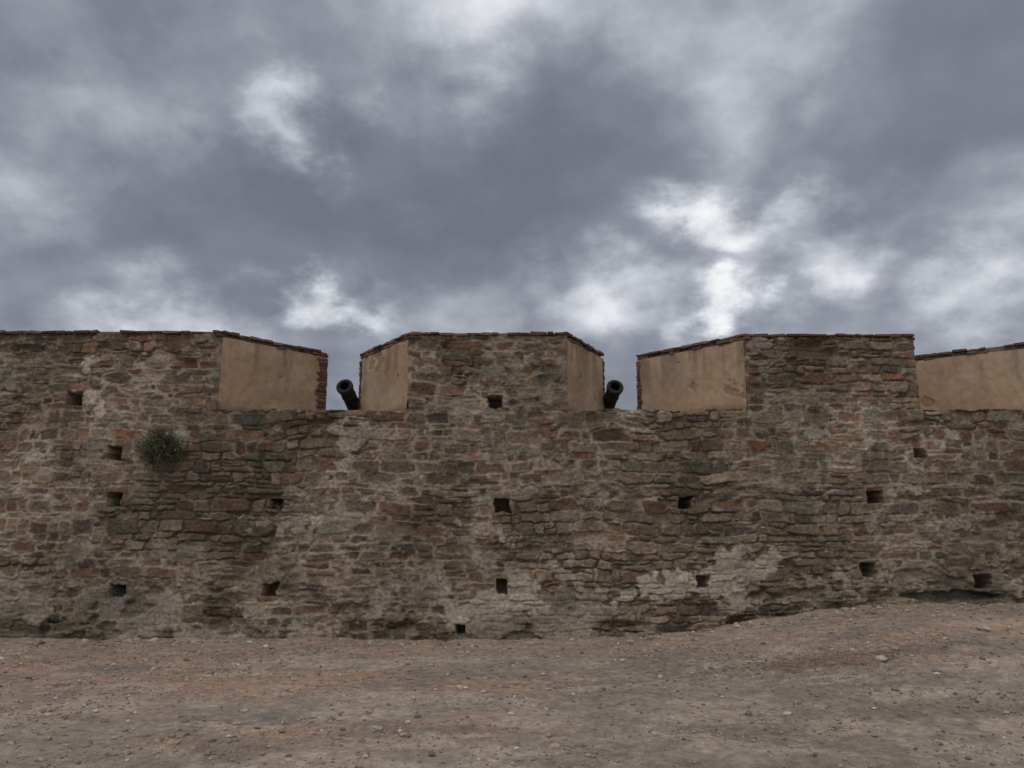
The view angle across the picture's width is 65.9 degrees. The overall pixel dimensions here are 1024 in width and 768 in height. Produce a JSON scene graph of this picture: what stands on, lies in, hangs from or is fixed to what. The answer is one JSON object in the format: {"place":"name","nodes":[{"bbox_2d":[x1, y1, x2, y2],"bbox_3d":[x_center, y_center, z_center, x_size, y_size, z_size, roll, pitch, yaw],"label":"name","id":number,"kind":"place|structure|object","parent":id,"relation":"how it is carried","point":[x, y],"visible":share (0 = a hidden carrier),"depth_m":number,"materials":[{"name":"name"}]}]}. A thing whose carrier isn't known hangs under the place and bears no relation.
{"place":"outdoors","nodes":[
{"label":"outdoors","id":0,"kind":"place"},
{"bbox_2d":[0,602,1023,767],"bbox_3d":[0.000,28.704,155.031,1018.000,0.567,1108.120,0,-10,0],"label":"ground","id":1,"kind":"structure","parent":0,"point":[634,749],"depth_m":7.13,"materials":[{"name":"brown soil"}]},
{"bbox_2d":[0,333,1023,640],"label":"fortress wall","id":2,"kind":"structure","parent":1,"relation":"on","point":[490,487],"depth_m":11.32,"materials":[{"name":"brown stone"}]},
{"bbox_2d":[112,588,125,596],"bbox_3d":[-5.526,2.962,11.130,0.211,0.170,0.144,5,-11,-24],"label":"wall weed","id":3,"kind":"object","parent":2,"relation":"attached to","point":[118,594],"depth_m":11.13,"materials":[{"name":"green plant"}]},
{"bbox_2d":[135,424,187,471],"bbox_3d":[-5.027,0.899,11.237,0.784,0.693,0.438,0,-10,0],"label":"bush","id":4,"kind":"object","parent":2,"relation":"attached to","point":[166,446],"visible":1,"depth_m":11.27,"materials":[{"name":"green plant"}]},
{"bbox_2d":[271,499,283,516],"bbox_3d":[-3.304,1.772,11.309,0.346,0.294,0.172,2,-10,-11],"label":"wall weed","id":5,"kind":"object","parent":2,"relation":"attached to","point":[281,506],"depth_m":11.32,"materials":[{"name":"green plant"}]},
{"bbox_2d":[220,339,937,411],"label":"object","id":6,"kind":"object","parent":1,"relation":"on","point":[566,341],"visible":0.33,"depth_m":12.06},
{"bbox_2d":[336,379,358,409],"bbox_3d":[-2.689,0.886,13.800,0.741,1.548,2.552,0,-10,0],"label":"cannon","id":7,"kind":"object","parent":6,"relation":"on","point":[345,390],"visible":0.19,"depth_m":12.80,"materials":[{"name":"metal"}]},
{"bbox_2d":[0,330,1023,409],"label":"brick coping","id":8,"kind":"object","parent":6,"relation":"on","point":[321,389],"visible":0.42,"depth_m":12.19,"materials":[{"name":"ceramic"}]},
{"bbox_2d":[604,380,623,408],"bbox_3d":[1.638,0.891,13.799,0.775,1.538,2.552,0,-10,0],"label":"cannon","id":9,"kind":"object","parent":6,"relation":"on","point":[614,390],"visible":0.21,"depth_m":12.78,"materials":[{"name":"metal"}]},
{"bbox_2d":[217,337,1023,413],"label":"plastered embrasure cheeks","id":10,"kind":"object","parent":6,"relation":"on","point":[255,376],"visible":0.75,"depth_m":12.34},
{"bbox_2d":[0,0,1023,410],"label":"sky","id":11,"kind":"structure","parent":0,"point":[342,179],"materials":[{"name":"grey"}]}
]}

